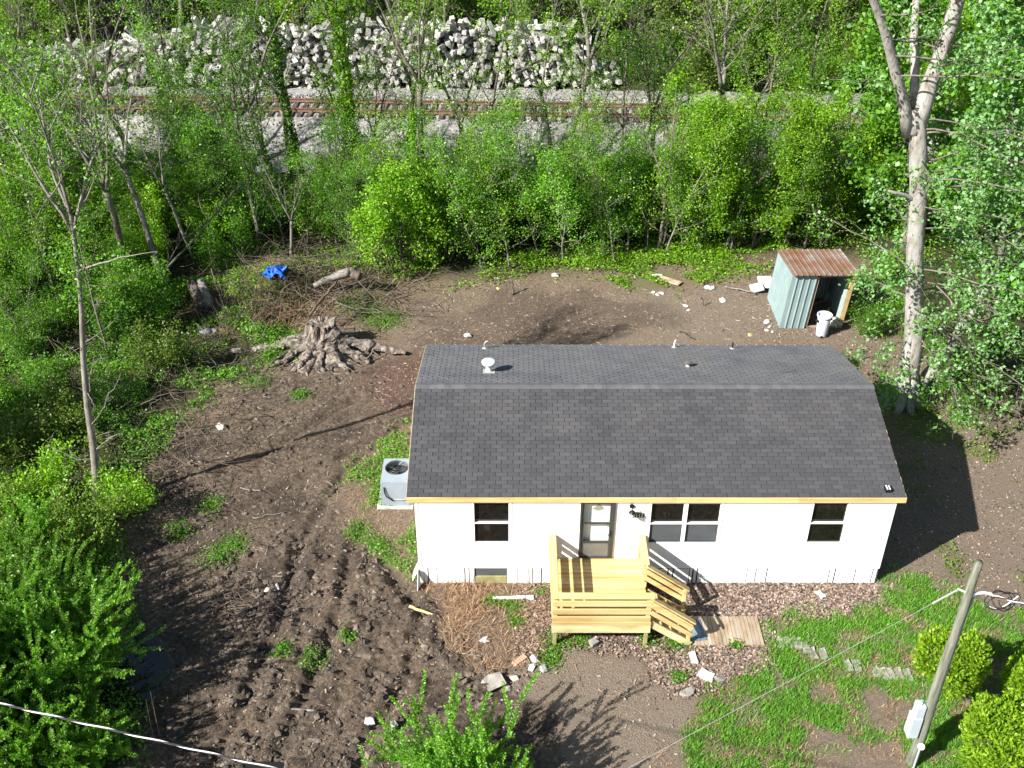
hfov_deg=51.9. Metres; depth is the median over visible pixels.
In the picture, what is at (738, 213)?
bare tree
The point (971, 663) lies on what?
cedar bush
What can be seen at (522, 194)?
young tree
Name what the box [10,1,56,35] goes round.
woodland tree
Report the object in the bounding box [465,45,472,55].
railway tie
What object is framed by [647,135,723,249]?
young tree
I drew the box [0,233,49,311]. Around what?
bushy tree
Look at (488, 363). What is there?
roof vent
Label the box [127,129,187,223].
young tree
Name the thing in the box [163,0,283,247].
slender tree
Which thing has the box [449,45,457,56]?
railway tie
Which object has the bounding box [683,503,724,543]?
window
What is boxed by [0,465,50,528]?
shrub
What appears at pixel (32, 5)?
woodland tree
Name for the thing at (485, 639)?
stone
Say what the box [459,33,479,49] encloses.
railway tie
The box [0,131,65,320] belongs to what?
slender tree
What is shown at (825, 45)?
slender tree
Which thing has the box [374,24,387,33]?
railway tie
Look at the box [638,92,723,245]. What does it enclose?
young tree
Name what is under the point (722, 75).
bare tree
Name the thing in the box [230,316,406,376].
tree stump
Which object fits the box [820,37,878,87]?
shrub
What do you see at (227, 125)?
young tree
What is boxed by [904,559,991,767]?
utility pole
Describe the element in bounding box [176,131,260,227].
young tree
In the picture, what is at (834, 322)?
crumpled sheet
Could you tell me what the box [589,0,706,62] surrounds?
woodland tree
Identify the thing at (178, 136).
young tree
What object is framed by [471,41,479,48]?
railway tie
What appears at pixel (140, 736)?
power cable
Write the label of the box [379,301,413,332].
dead branch
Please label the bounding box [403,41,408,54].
railway tie
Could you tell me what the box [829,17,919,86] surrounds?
shrub
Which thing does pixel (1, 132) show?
young tree
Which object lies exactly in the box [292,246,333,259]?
dead branch
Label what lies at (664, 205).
bare tree
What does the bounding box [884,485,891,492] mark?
roof vent
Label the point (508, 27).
railway tie
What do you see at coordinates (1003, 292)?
dark tree
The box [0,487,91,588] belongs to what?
feathery bush
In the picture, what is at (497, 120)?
young tree
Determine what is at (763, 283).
white sheet
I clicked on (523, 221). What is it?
bushy tree
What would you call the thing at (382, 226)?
bushy tree
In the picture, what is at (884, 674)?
stepping stone
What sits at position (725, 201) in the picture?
young tree
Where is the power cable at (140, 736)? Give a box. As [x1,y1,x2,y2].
[0,702,276,767]
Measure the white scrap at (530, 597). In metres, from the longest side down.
0.221 x 0.150 x 0.078 m
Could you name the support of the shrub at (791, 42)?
on the ground at (574, 750)
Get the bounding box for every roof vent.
[482,358,495,373]
[685,360,691,366]
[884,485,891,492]
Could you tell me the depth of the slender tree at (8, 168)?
37.62 m
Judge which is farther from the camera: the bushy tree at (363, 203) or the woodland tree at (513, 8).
the woodland tree at (513, 8)
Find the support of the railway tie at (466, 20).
on the railway tie at (464, 38)
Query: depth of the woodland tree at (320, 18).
59.20 m
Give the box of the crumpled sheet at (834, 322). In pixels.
[830,317,842,327]
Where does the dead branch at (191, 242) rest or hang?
on the brushwood
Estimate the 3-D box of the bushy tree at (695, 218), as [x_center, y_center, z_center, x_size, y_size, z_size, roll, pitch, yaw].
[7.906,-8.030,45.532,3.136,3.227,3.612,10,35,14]
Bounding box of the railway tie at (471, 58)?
[463,53,473,68]
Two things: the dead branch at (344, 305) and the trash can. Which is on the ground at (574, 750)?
the trash can
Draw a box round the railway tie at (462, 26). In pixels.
[458,19,466,29]
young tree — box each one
[0,126,41,252]
[0,139,73,229]
[0,177,26,256]
[0,194,50,283]
[0,239,57,343]
[0,264,48,351]
[2,148,62,275]
[8,76,119,222]
[24,64,120,231]
[45,124,89,224]
[71,156,147,258]
[127,47,216,235]
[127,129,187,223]
[134,70,207,205]
[144,158,211,241]
[147,96,248,240]
[157,121,216,198]
[158,95,272,203]
[165,113,209,236]
[166,148,199,229]
[176,95,262,227]
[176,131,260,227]
[182,96,257,240]
[192,63,265,201]
[197,103,296,234]
[221,122,306,248]
[221,134,278,220]
[271,144,341,244]
[298,73,367,242]
[307,160,371,260]
[314,100,397,212]
[325,153,387,257]
[335,135,391,208]
[338,141,419,260]
[343,131,403,243]
[364,106,451,238]
[387,100,454,261]
[407,88,531,257]
[416,124,499,278]
[422,110,483,218]
[443,113,531,262]
[453,126,545,268]
[469,101,588,257]
[469,145,504,244]
[472,139,519,224]
[488,83,553,211]
[514,75,568,183]
[522,138,604,262]
[535,127,599,239]
[558,110,646,262]
[573,151,614,241]
[584,116,652,248]
[594,121,661,254]
[623,131,654,170]
[625,107,748,253]
[636,68,688,164]
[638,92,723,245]
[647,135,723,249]
[668,111,766,243]
[687,134,750,244]
[712,95,793,250]
[756,147,827,247]
[787,123,856,248]
[788,148,838,233]
[824,69,919,216]
[825,107,859,213]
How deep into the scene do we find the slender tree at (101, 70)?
45.03 m
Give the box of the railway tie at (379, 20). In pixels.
[377,16,385,31]
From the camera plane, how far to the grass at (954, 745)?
25.44 m
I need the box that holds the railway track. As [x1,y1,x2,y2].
[31,94,1023,127]
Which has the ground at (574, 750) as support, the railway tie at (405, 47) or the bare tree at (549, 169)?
the bare tree at (549, 169)
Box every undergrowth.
[0,258,329,767]
[1,167,963,303]
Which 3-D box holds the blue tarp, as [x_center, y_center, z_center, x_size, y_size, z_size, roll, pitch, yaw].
[-9.189,-4.365,40.733,1.050,0.524,0.859,0,34,0]
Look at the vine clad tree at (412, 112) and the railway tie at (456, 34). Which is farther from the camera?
the railway tie at (456, 34)
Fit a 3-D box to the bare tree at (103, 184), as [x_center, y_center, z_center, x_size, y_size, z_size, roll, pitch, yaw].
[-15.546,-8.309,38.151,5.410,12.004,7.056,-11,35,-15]
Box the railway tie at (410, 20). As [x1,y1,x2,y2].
[404,16,417,27]
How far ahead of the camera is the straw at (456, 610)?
27.20 m
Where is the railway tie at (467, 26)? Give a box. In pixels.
[463,22,474,28]
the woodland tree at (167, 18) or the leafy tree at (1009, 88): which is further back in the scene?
the woodland tree at (167, 18)
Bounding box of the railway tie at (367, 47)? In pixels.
[364,40,374,51]
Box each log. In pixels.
[187,278,205,311]
[197,279,214,309]
[313,267,350,287]
[349,266,361,280]
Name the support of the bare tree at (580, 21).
on the ground at (574, 750)
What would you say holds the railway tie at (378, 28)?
on the railway tie
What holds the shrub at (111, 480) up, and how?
on the ground at (574, 750)
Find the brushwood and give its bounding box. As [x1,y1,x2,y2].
[0,211,457,639]
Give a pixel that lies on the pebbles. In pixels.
(457, 587)
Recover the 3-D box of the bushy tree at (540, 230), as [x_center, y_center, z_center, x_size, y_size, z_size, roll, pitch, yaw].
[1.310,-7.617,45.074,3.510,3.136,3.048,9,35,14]
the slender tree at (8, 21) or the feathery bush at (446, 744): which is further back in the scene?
the slender tree at (8, 21)
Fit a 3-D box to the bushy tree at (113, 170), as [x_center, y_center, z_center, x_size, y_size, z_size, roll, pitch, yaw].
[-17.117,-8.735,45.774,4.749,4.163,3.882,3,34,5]
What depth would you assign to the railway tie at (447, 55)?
55.76 m
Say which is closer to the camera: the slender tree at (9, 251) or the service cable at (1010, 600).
the service cable at (1010, 600)
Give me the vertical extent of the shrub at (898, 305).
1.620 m
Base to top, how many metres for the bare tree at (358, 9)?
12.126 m
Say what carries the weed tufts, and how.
on the ground at (574, 750)
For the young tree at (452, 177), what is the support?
on the ground at (574, 750)
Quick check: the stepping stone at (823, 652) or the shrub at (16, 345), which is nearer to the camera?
the stepping stone at (823, 652)
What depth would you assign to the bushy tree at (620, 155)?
42.91 m
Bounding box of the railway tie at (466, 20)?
[463,18,474,36]
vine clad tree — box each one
[234,0,311,222]
[303,0,371,222]
[382,54,429,242]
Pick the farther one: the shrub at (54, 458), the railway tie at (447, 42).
the railway tie at (447, 42)
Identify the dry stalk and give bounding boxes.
[146,701,155,745]
[150,692,161,744]
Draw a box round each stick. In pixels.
[253,512,284,518]
[291,708,318,711]
[725,286,754,293]
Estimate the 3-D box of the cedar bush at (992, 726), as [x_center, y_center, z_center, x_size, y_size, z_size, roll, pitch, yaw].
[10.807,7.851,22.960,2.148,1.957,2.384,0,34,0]
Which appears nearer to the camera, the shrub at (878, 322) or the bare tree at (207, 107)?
the shrub at (878, 322)
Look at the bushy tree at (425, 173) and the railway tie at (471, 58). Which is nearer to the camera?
the bushy tree at (425, 173)
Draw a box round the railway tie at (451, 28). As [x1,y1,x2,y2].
[446,25,458,31]
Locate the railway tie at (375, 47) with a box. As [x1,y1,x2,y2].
[372,44,380,51]
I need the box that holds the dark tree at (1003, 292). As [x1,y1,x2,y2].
[981,247,1023,418]
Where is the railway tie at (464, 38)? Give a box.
[460,26,475,42]
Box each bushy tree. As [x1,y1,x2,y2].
[0,126,54,181]
[0,149,30,196]
[0,196,70,266]
[0,197,27,262]
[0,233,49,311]
[0,241,58,301]
[7,189,58,229]
[31,210,90,276]
[33,176,87,223]
[55,240,183,340]
[65,135,159,226]
[82,171,147,235]
[97,195,174,268]
[113,161,180,250]
[121,145,170,208]
[166,132,243,201]
[169,177,244,244]
[173,157,242,231]
[262,147,348,220]
[293,148,359,233]
[315,160,408,242]
[344,153,449,273]
[344,189,399,233]
[367,149,492,273]
[423,130,532,235]
[428,155,488,242]
[433,172,505,237]
[469,149,557,244]
[513,141,651,244]
[514,177,581,241]
[567,181,591,223]
[578,151,657,240]
[583,131,697,242]
[670,182,713,232]
[759,148,800,204]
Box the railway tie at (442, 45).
[437,43,446,50]
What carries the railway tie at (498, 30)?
on the railway tie
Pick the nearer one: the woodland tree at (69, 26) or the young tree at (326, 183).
the young tree at (326, 183)
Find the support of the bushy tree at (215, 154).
on the ground at (574, 750)
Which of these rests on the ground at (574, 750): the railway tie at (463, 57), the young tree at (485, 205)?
the young tree at (485, 205)
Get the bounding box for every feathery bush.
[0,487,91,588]
[0,498,100,662]
[0,531,167,732]
[0,584,43,692]
[0,600,134,767]
[0,634,138,767]
[358,670,539,767]
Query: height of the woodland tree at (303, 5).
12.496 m
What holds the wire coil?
hanging from the utility pole at (919, 721)
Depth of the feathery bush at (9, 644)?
24.16 m
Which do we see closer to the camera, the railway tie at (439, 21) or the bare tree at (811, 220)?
the bare tree at (811, 220)
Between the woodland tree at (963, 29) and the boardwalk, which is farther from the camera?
the woodland tree at (963, 29)
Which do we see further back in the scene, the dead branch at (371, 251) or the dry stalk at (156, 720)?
the dead branch at (371, 251)
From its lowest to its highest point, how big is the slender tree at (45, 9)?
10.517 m
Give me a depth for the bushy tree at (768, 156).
47.62 m
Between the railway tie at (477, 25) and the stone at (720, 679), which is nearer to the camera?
the stone at (720, 679)
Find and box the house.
[406,345,906,590]
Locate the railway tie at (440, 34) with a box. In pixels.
[436,22,455,36]
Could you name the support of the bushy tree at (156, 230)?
on the ground at (574, 750)
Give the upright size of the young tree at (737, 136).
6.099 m
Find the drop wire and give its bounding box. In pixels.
[629,589,956,767]
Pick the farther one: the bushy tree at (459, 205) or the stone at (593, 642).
the bushy tree at (459, 205)
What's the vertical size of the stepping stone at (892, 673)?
0.121 m
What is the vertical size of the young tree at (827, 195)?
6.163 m
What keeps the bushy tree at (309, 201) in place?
on the ground at (574, 750)
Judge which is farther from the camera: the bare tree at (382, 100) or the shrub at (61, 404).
the bare tree at (382, 100)
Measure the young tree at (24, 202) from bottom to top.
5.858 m
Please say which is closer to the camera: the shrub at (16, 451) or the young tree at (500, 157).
the shrub at (16, 451)
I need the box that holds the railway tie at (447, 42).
[442,37,450,45]
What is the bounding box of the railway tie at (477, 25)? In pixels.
[475,19,480,31]
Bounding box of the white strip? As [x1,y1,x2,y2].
[493,595,524,598]
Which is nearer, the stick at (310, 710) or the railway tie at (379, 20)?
the stick at (310, 710)
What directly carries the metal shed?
on the ground at (574, 750)
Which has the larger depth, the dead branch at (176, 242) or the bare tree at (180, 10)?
the bare tree at (180, 10)
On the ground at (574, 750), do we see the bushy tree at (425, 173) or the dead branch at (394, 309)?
the bushy tree at (425, 173)
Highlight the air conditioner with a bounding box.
[377,459,413,508]
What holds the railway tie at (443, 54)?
on the railway tie
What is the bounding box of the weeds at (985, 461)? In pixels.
[886,402,1023,620]
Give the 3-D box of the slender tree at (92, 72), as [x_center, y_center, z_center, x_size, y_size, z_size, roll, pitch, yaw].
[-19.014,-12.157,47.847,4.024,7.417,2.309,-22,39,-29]
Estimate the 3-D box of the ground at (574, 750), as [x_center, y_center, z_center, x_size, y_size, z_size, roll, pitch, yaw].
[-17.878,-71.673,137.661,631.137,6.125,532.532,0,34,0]
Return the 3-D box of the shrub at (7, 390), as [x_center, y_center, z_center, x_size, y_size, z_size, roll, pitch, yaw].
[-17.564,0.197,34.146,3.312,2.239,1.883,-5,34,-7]
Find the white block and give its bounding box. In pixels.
[688,651,697,663]
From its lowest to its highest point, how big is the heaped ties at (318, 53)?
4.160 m
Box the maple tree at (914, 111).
[806,0,1023,445]
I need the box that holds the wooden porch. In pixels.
[548,535,695,645]
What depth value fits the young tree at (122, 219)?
39.83 m
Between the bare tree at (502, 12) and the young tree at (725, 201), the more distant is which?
the bare tree at (502, 12)
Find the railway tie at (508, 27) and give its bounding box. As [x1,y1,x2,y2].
[502,17,517,39]
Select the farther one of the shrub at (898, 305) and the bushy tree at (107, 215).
the bushy tree at (107, 215)
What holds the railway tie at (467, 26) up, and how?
on the railway tie
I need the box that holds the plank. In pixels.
[657,275,681,285]
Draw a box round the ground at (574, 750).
[0,0,1023,767]
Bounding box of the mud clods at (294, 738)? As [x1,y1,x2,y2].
[114,375,566,767]
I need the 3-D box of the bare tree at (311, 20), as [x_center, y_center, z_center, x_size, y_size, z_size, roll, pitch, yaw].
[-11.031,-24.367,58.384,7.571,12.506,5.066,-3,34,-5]
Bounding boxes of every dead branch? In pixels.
[149,215,212,295]
[166,180,255,268]
[192,306,224,357]
[211,269,232,343]
[213,288,242,345]
[288,246,348,270]
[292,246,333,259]
[319,295,341,313]
[332,300,359,310]
[333,258,400,290]
[341,269,383,313]
[347,283,445,327]
[355,243,382,255]
[358,281,383,306]
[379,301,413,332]
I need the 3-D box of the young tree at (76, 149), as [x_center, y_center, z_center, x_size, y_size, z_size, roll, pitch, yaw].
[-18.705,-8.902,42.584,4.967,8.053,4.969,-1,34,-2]
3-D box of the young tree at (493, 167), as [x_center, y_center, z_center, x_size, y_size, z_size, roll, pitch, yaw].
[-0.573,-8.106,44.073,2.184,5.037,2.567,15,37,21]
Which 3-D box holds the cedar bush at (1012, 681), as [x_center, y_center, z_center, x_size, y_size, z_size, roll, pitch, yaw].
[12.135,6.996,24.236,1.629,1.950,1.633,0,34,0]
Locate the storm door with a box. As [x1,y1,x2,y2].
[578,503,615,557]
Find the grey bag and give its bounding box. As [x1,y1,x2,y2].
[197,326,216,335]
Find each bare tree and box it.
[0,0,43,156]
[0,0,146,295]
[0,44,26,226]
[6,1,179,295]
[13,0,209,202]
[79,0,184,135]
[116,94,194,260]
[162,0,360,222]
[167,65,245,146]
[178,0,182,27]
[207,0,324,189]
[244,151,311,257]
[277,21,398,161]
[308,0,315,29]
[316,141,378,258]
[321,9,425,167]
[325,0,442,164]
[355,0,360,17]
[377,0,381,25]
[395,0,504,169]
[420,119,484,254]
[443,2,446,24]
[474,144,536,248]
[496,0,585,170]
[499,0,503,24]
[532,129,589,248]
[563,0,625,172]
[565,60,624,169]
[577,6,586,38]
[590,0,726,165]
[610,0,708,200]
[626,72,703,248]
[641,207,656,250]
[669,0,796,149]
[708,0,814,155]
[725,119,778,247]
[777,111,861,248]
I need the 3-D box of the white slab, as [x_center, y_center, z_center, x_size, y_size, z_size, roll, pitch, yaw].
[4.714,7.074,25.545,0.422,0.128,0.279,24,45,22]
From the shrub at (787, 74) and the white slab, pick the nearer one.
the white slab
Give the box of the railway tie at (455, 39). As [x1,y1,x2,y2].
[450,35,459,42]
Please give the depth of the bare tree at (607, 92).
47.36 m
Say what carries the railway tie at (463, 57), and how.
on the railway tie
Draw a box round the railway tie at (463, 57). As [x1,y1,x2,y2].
[455,54,468,65]
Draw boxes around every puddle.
[98,631,182,711]
[215,761,283,767]
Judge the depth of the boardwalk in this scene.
26.75 m
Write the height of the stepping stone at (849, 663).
0.123 m
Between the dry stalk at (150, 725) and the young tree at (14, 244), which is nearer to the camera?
the dry stalk at (150, 725)
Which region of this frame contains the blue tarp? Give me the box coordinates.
[261,264,287,278]
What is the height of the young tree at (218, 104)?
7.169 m
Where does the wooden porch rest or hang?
on the ground at (574, 750)
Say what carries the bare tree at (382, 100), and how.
on the ground at (574, 750)
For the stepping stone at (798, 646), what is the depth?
26.41 m
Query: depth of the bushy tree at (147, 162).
46.39 m
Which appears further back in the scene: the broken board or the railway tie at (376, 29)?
the railway tie at (376, 29)
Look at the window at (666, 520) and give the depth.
27.11 m
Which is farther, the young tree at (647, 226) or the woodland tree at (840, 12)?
the woodland tree at (840, 12)
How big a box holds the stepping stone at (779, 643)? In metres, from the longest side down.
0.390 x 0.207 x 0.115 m
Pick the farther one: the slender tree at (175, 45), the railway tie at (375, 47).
the railway tie at (375, 47)
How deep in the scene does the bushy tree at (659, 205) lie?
43.62 m
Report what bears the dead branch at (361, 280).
on the brushwood
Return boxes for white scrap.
[526,595,533,600]
[815,590,825,599]
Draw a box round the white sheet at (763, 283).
[749,276,771,291]
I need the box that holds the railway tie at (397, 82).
[394,78,401,85]
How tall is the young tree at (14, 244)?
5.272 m
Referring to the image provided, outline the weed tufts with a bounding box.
[156,239,746,684]
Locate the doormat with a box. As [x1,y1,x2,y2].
[690,619,706,640]
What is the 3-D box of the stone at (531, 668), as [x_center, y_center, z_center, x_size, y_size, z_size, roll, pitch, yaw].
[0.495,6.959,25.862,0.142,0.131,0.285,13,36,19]
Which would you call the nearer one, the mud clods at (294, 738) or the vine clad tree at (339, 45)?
the mud clods at (294, 738)
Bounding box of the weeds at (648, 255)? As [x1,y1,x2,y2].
[423,243,781,297]
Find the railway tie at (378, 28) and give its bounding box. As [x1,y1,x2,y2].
[365,20,382,32]
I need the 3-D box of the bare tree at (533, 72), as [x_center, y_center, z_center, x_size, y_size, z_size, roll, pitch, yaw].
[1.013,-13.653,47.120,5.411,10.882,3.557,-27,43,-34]
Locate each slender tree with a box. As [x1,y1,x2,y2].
[0,0,38,140]
[0,0,59,219]
[0,11,32,202]
[0,23,144,251]
[0,24,157,507]
[0,38,46,240]
[0,115,22,321]
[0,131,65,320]
[0,132,35,203]
[0,188,26,301]
[2,16,61,95]
[4,56,96,266]
[6,0,98,249]
[22,166,149,356]
[53,30,126,137]
[82,53,163,171]
[110,0,274,213]
[144,7,218,211]
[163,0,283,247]
[208,1,303,218]
[306,0,388,175]
[358,0,469,165]
[423,0,582,140]
[525,0,628,233]
[555,93,632,258]
[560,0,658,160]
[725,0,852,190]
[772,0,868,129]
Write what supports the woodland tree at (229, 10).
on the ground at (574, 750)
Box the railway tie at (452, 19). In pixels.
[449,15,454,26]
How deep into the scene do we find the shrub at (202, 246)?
43.44 m
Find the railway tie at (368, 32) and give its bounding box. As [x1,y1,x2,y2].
[366,17,370,35]
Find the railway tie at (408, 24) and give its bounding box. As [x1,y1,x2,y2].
[403,12,413,39]
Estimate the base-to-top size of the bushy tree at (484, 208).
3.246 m
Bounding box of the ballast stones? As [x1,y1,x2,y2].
[10,90,879,175]
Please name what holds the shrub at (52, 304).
on the ground at (574, 750)
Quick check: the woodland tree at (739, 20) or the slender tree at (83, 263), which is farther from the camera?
the woodland tree at (739, 20)
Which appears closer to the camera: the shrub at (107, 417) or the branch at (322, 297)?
the shrub at (107, 417)
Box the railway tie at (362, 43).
[358,31,366,52]
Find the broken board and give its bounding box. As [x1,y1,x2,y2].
[409,605,432,614]
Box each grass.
[66,242,401,383]
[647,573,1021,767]
[668,561,1023,767]
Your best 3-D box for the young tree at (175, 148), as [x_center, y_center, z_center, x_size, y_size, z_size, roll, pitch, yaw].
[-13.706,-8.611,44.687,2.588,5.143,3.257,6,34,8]
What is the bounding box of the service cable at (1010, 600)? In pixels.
[992,594,1023,604]
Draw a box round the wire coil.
[984,590,1020,611]
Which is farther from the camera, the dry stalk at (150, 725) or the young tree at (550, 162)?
the young tree at (550, 162)
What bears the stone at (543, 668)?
on the ground at (574, 750)
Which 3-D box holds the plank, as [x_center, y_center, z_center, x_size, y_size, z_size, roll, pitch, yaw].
[6.323,-4.149,42.217,0.984,0.059,0.324,22,40,29]
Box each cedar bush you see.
[909,623,993,705]
[953,688,1023,767]
[997,643,1023,708]
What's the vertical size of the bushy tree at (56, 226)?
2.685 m
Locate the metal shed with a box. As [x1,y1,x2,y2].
[767,249,859,328]
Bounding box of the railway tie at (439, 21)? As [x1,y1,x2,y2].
[436,18,447,32]
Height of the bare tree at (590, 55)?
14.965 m
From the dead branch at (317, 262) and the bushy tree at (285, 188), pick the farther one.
the bushy tree at (285, 188)
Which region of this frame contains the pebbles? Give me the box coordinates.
[121,283,812,766]
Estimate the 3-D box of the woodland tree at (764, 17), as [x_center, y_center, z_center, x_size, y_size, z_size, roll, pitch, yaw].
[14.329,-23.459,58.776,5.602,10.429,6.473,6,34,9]
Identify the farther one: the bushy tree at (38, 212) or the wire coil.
the bushy tree at (38, 212)
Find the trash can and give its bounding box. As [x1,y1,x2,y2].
[816,311,832,337]
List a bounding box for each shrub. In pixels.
[0,272,91,345]
[0,316,50,366]
[0,341,77,427]
[0,370,24,410]
[0,379,123,462]
[0,400,57,475]
[0,431,86,524]
[0,436,9,470]
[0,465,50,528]
[0,501,128,587]
[0,543,20,578]
[33,474,141,572]
[44,207,130,288]
[45,235,174,311]
[72,349,169,433]
[72,455,162,521]
[78,272,186,368]
[89,311,212,396]
[185,184,266,271]
[602,13,681,83]
[653,21,715,79]
[675,25,768,88]
[683,6,775,91]
[708,1,779,65]
[750,7,845,77]
[767,45,828,89]
[775,9,879,98]
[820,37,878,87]
[828,27,903,89]
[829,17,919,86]
[830,4,927,51]
[837,16,925,68]
[845,292,895,338]
[868,254,902,283]
[872,275,904,329]
[895,327,956,358]
[906,364,985,423]
[944,347,1015,403]
[986,3,1023,50]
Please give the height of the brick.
0.075 m
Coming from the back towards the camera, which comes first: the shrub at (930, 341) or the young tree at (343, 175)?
the young tree at (343, 175)
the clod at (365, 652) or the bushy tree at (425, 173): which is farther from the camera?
the bushy tree at (425, 173)
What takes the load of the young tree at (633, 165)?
on the ground at (574, 750)
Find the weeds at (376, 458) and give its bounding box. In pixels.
[321,416,417,583]
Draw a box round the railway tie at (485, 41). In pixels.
[474,36,487,42]
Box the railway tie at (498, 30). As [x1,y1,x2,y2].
[494,26,503,33]
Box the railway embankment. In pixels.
[1,83,1023,193]
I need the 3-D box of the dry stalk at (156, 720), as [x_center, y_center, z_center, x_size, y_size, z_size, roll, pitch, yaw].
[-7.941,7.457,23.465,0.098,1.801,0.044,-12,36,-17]
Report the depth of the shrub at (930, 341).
37.30 m
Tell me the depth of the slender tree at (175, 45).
42.98 m
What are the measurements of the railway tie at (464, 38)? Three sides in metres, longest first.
2.504 x 0.278 x 0.268 m
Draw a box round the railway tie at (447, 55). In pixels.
[445,49,450,57]
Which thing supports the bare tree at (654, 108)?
on the ground at (574, 750)
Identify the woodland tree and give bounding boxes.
[2,0,97,43]
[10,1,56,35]
[14,0,108,38]
[33,0,135,39]
[141,0,175,25]
[170,0,226,18]
[178,0,285,24]
[186,0,245,17]
[247,0,353,26]
[274,0,331,24]
[284,0,377,26]
[359,0,463,21]
[439,0,606,47]
[449,0,541,29]
[454,0,483,22]
[504,0,557,17]
[549,0,652,55]
[551,0,600,32]
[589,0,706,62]
[642,0,768,74]
[665,0,781,72]
[728,0,794,32]
[730,0,843,56]
[766,0,886,53]
[793,0,871,45]
[802,0,878,43]
[847,0,1017,105]
[868,0,1023,227]
[896,0,1002,96]
[904,0,1005,116]
[925,0,1021,108]
[993,103,1023,215]
[1001,1,1023,58]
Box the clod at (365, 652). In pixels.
[356,646,372,658]
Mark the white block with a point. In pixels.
(693, 657)
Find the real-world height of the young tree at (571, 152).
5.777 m
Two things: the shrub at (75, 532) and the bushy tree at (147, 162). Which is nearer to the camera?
the shrub at (75, 532)
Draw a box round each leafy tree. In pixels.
[632,60,765,247]
[681,80,837,249]
[771,76,898,229]
[833,90,944,224]
[836,0,999,255]
[927,0,1023,324]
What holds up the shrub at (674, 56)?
on the ground at (574, 750)
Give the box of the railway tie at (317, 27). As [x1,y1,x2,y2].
[302,25,319,42]
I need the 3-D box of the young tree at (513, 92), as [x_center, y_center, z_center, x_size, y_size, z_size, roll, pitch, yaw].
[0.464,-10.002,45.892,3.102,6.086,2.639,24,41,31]
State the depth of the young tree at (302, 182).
42.57 m
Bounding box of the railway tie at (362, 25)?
[354,17,365,32]
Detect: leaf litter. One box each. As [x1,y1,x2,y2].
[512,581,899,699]
[746,292,1023,614]
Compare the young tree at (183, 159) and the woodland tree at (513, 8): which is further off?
the woodland tree at (513, 8)
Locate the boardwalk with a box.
[689,616,764,645]
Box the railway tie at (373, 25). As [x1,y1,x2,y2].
[368,21,375,28]
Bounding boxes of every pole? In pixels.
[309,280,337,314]
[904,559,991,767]
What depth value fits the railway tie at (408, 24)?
56.75 m
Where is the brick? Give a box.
[512,654,527,665]
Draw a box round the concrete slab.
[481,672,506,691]
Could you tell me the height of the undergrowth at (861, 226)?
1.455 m
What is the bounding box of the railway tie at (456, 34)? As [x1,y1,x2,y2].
[451,31,460,37]
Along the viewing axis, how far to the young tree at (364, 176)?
41.03 m
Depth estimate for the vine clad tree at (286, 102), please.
43.71 m
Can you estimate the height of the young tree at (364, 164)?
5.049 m
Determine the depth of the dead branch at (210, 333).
38.00 m
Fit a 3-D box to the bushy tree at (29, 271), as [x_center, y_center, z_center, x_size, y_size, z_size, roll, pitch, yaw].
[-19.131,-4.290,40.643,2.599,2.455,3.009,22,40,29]
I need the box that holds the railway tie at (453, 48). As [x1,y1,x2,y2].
[441,42,457,53]
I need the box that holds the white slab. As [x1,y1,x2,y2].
[696,667,714,682]
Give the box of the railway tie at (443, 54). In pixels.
[436,51,444,61]
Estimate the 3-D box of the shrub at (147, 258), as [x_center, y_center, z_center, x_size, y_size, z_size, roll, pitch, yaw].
[-15.133,-4.452,40.688,4.940,2.872,3.500,-28,43,-35]
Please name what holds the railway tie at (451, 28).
on the railway tie
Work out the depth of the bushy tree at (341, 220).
43.73 m
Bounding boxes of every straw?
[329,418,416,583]
[411,576,580,687]
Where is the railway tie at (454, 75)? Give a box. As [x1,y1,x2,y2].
[453,73,458,81]
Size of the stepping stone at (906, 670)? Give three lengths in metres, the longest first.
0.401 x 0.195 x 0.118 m
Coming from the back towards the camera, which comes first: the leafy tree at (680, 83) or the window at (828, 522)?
the leafy tree at (680, 83)
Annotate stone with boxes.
[216,423,225,429]
[364,717,374,725]
[479,636,489,642]
[508,675,518,680]
[528,663,535,670]
[530,654,539,662]
[540,664,547,672]
[588,637,598,647]
[679,686,694,697]
[714,675,725,683]
[776,636,783,647]
[784,637,792,648]
[792,637,802,648]
[801,641,811,653]
[810,646,818,658]
[819,647,828,659]
[842,659,853,671]
[852,659,861,671]
[871,665,881,677]
[877,667,889,679]
[885,667,897,679]
[893,667,904,678]
[903,668,912,680]
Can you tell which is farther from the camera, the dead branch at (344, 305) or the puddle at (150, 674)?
the dead branch at (344, 305)
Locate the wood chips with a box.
[108,280,875,767]
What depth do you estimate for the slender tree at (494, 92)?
42.45 m
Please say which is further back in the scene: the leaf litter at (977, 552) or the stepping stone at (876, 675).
the leaf litter at (977, 552)
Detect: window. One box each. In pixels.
[473,503,511,543]
[647,503,685,543]
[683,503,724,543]
[805,503,851,543]
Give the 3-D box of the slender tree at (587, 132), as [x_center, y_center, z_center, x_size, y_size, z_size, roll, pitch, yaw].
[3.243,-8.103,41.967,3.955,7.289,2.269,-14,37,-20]
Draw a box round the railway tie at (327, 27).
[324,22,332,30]
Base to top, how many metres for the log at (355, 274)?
0.491 m
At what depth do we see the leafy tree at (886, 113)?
40.31 m
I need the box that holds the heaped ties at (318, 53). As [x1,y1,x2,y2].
[2,13,621,91]
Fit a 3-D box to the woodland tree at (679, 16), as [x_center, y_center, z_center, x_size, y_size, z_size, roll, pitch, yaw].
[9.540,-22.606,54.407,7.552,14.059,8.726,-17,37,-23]

